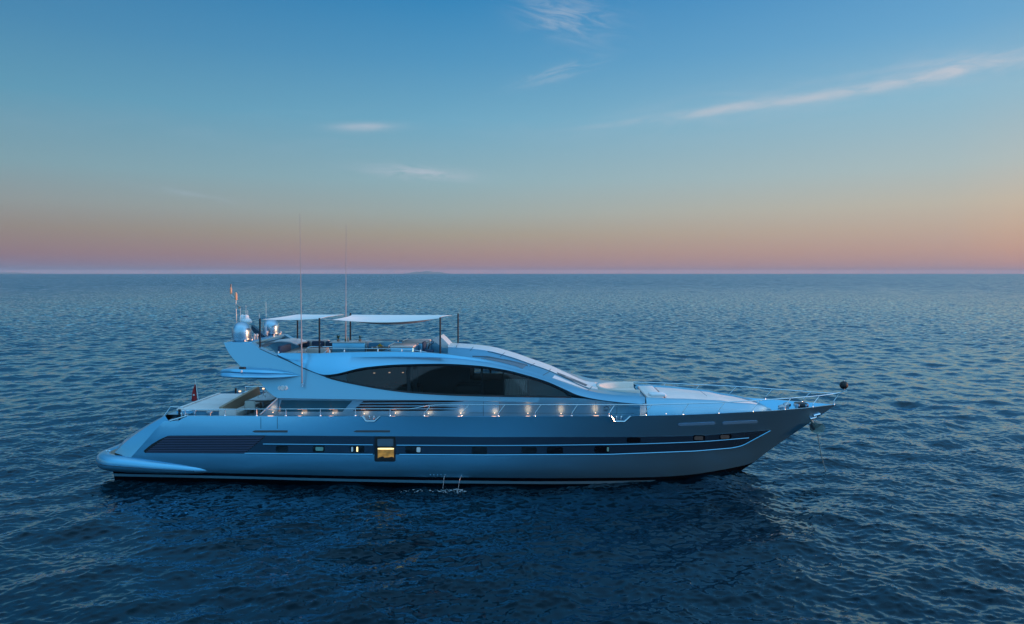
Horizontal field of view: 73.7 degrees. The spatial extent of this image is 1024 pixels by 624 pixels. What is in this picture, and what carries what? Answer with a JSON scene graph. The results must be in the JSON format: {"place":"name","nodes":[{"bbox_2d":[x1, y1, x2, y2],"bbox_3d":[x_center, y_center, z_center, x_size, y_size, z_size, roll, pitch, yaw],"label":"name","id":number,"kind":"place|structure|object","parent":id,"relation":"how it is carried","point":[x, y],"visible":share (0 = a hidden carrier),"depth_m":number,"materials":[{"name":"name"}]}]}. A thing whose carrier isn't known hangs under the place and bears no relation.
{"place":"outdoors","nodes":[
{"label":"outdoors","id":0,"kind":"place"},
{"bbox_2d":[0,272,46,273],"bbox_3d":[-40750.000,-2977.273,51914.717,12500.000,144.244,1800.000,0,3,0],"label":"hills","id":1,"kind":"structure","parent":0,"point":[19,273],"depth_m":51593.29,"materials":[{"name":"grey"}]},
{"bbox_2d":[403,271,449,273],"bbox_3d":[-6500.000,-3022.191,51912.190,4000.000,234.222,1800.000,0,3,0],"label":"hills","id":2,"kind":"structure","parent":0,"point":[426,272],"depth_m":51425.79,"materials":[{"name":"grey"}]},
{"bbox_2d":[0,274,1023,623],"bbox_3d":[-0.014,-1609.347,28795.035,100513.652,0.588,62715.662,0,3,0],"label":"sea","id":3,"kind":"structure","parent":0,"point":[906,506],"depth_m":33.96,"materials":[{"name":"liquid"}]},
{"bbox_2d":[399,489,465,492],"bbox_3d":[-4.076,8.754,33.325,3.714,0.134,0.648,0,3,2],"label":"foam","id":4,"kind":"object","parent":3,"relation":"on","point":[443,490],"visible":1,"depth_m":33.40,"materials":[{"name":"white"}]},
{"bbox_2d":[95,242,846,487],"bbox_3d":[-1.857,2.518,37.148,39.424,15.199,7.992,0,3,2],"label":"yacht","id":5,"kind":"object","parent":3,"relation":"on","point":[343,411],"visible":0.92,"depth_m":34.24,"materials":[{"name":"silver metal"}]},
{"bbox_2d":[192,380,198,400],"bbox_3d":[-17.786,4.419,38.299,0.470,1.309,0.218,2,4,36],"label":"flag","id":6,"kind":"object","parent":5,"relation":"attached to","point":[194,395],"visible":0.94,"depth_m":38.26,"materials":[{"name":"red fabric"}]},
{"bbox_2d":[176,393,241,410],"bbox_3d":[-16.352,4.974,37.980,2.287,0.180,4.602,0,3,2],"label":"sun pad","id":7,"kind":"object","parent":5,"relation":"on","point":[216,401],"visible":0.62,"depth_m":37.45,"materials":[{"name":"white fabric"}]},
{"bbox_2d":[219,387,270,415],"bbox_3d":[-14.717,4.991,37.859,0.950,0.940,4.718,0,3,2],"label":"sofa","id":8,"kind":"object","parent":5,"relation":"on","point":[238,402],"visible":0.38,"depth_m":37.12,"materials":[{"name":"beige fabric"}]},
{"bbox_2d":[244,401,259,415],"bbox_3d":[-13.828,5.127,36.345,0.620,0.881,0.560,0,3,2],"label":"dining chair","id":9,"kind":"object","parent":5,"relation":"on","point":[249,404],"visible":0.79,"depth_m":36.06,"materials":[{"name":"metal"}]},
{"bbox_2d":[244,392,275,412],"bbox_3d":[-13.668,5.089,38.361,1.500,0.728,3.000,0,3,2],"label":"dining table","id":10,"kind":"object","parent":5,"relation":"on","point":[262,398],"visible":0.37,"depth_m":37.62,"materials":[{"name":"brown wood"}]},
{"bbox_2d":[278,340,331,352],"bbox_3d":[-11.366,2.135,37.793,2.200,0.850,3.900,0,3,2],"label":"lounge sofa","id":11,"kind":"object","parent":5,"relation":"on","point":[285,348],"visible":0.62,"depth_m":38.92,"materials":[{"name":"grey fabric"}]},
{"bbox_2d":[259,313,351,352],"bbox_3d":[-11.142,1.123,37.275,3.650,1.912,4.386,0,3,2],"label":"sun awning","id":12,"kind":"object","parent":5,"relation":"attached to","point":[297,317],"visible":0.95,"depth_m":37.38,"materials":[{"name":"white fabric"}]},
{"bbox_2d":[367,346,389,350],"bbox_3d":[-7.258,2.279,37.295,0.950,0.620,1.650,0,3,2],"label":"table","id":13,"kind":"object","parent":5,"relation":"on","point":[376,349],"visible":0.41,"depth_m":36.57,"materials":[{"name":"brown wood"}]},
{"bbox_2d":[374,437,395,461],"bbox_3d":[-6.271,6.769,33.717,1.060,1.259,0.080,0,3,2],"label":"cabin window","id":14,"kind":"structure","parent":5,"relation":"in","point":[384,447],"depth_m":33.69,"materials":[{"name":"black"}]},
{"bbox_2d":[328,313,458,352],"bbox_3d":[-6.442,1.157,37.071,6.697,2.027,4.386,0,3,2],"label":"sun awning","id":15,"kind":"object","parent":5,"relation":"attached to","point":[388,319],"visible":0.99,"depth_m":38.03,"materials":[{"name":"white fabric"}]},
{"bbox_2d":[388,342,417,351],"bbox_3d":[-5.763,2.164,36.369,1.315,0.954,1.495,0,3,2],"label":"sun bed","id":16,"kind":"object","parent":5,"relation":"on","point":[397,346],"visible":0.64,"depth_m":35.72,"materials":[{"name":"white fabric"}]},
{"bbox_2d":[402,338,430,351],"bbox_3d":[-5.307,2.040,38.122,1.373,1.005,1.545,0,3,2],"label":"sun bed","id":17,"kind":"object","parent":5,"relation":"on","point":[420,341],"visible":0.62,"depth_m":37.46,"materials":[{"name":"white fabric"}]},
{"bbox_2d":[422,341,433,352],"bbox_3d":[-4.506,2.100,36.639,0.550,1.050,0.560,0,3,3],"label":"helm chair","id":18,"kind":"object","parent":5,"relation":"on","point":[424,346],"visible":0.54,"depth_m":36.41,"materials":[{"name":"grey leather"}]},
{"bbox_2d":[596,382,639,392],"bbox_3d":[5.645,4.263,36.918,2.183,0.560,2.840,0,3,2],"label":"lounge sofa","id":19,"kind":"object","parent":5,"relation":"on","point":[620,386],"visible":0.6,"depth_m":37.74,"materials":[{"name":"white fabric"}]},
{"bbox_2d":[638,386,756,403],"bbox_3d":[10.086,4.585,36.742,6.123,0.916,3.712,0,3,2],"label":"sun pad","id":20,"kind":"object","parent":5,"relation":"on","point":[655,392],"visible":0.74,"depth_m":36.62,"materials":[{"name":"white fabric"}]},
{"bbox_2d":[809,420,825,433],"bbox_3d":[16.077,5.950,36.547,1.188,1.095,0.620,0,3,2],"label":"anchor","id":21,"kind":"object","parent":5,"relation":"attached to","point":[817,427],"visible":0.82,"depth_m":36.33,"materials":[{"name":"black"}]},
{"bbox_2d":[817,434,825,470],"bbox_3d":[16.659,7.673,36.627,0.678,2.556,0.043,0,3,3],"label":"anchor chain","id":22,"kind":"object","parent":21,"relation":"hanging from","point":[820,453],"visible":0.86,"depth_m":36.62,"materials":[{"name":"grey metal"}]},
{"bbox_2d":[839,381,847,390],"bbox_3d":[17.682,3.942,36.374,0.430,0.632,0.430,0,3,2],"label":"anchor ball","id":23,"kind":"object","parent":5,"relation":"on","point":[843,385],"visible":1,"depth_m":36.23,"materials":[{"name":"metal"}]},
{"bbox_2d":[0,0,1023,273],"label":"sky","id":24,"kind":"structure","parent":0,"point":[137,136],"materials":[{"name":"blue"}]}
]}

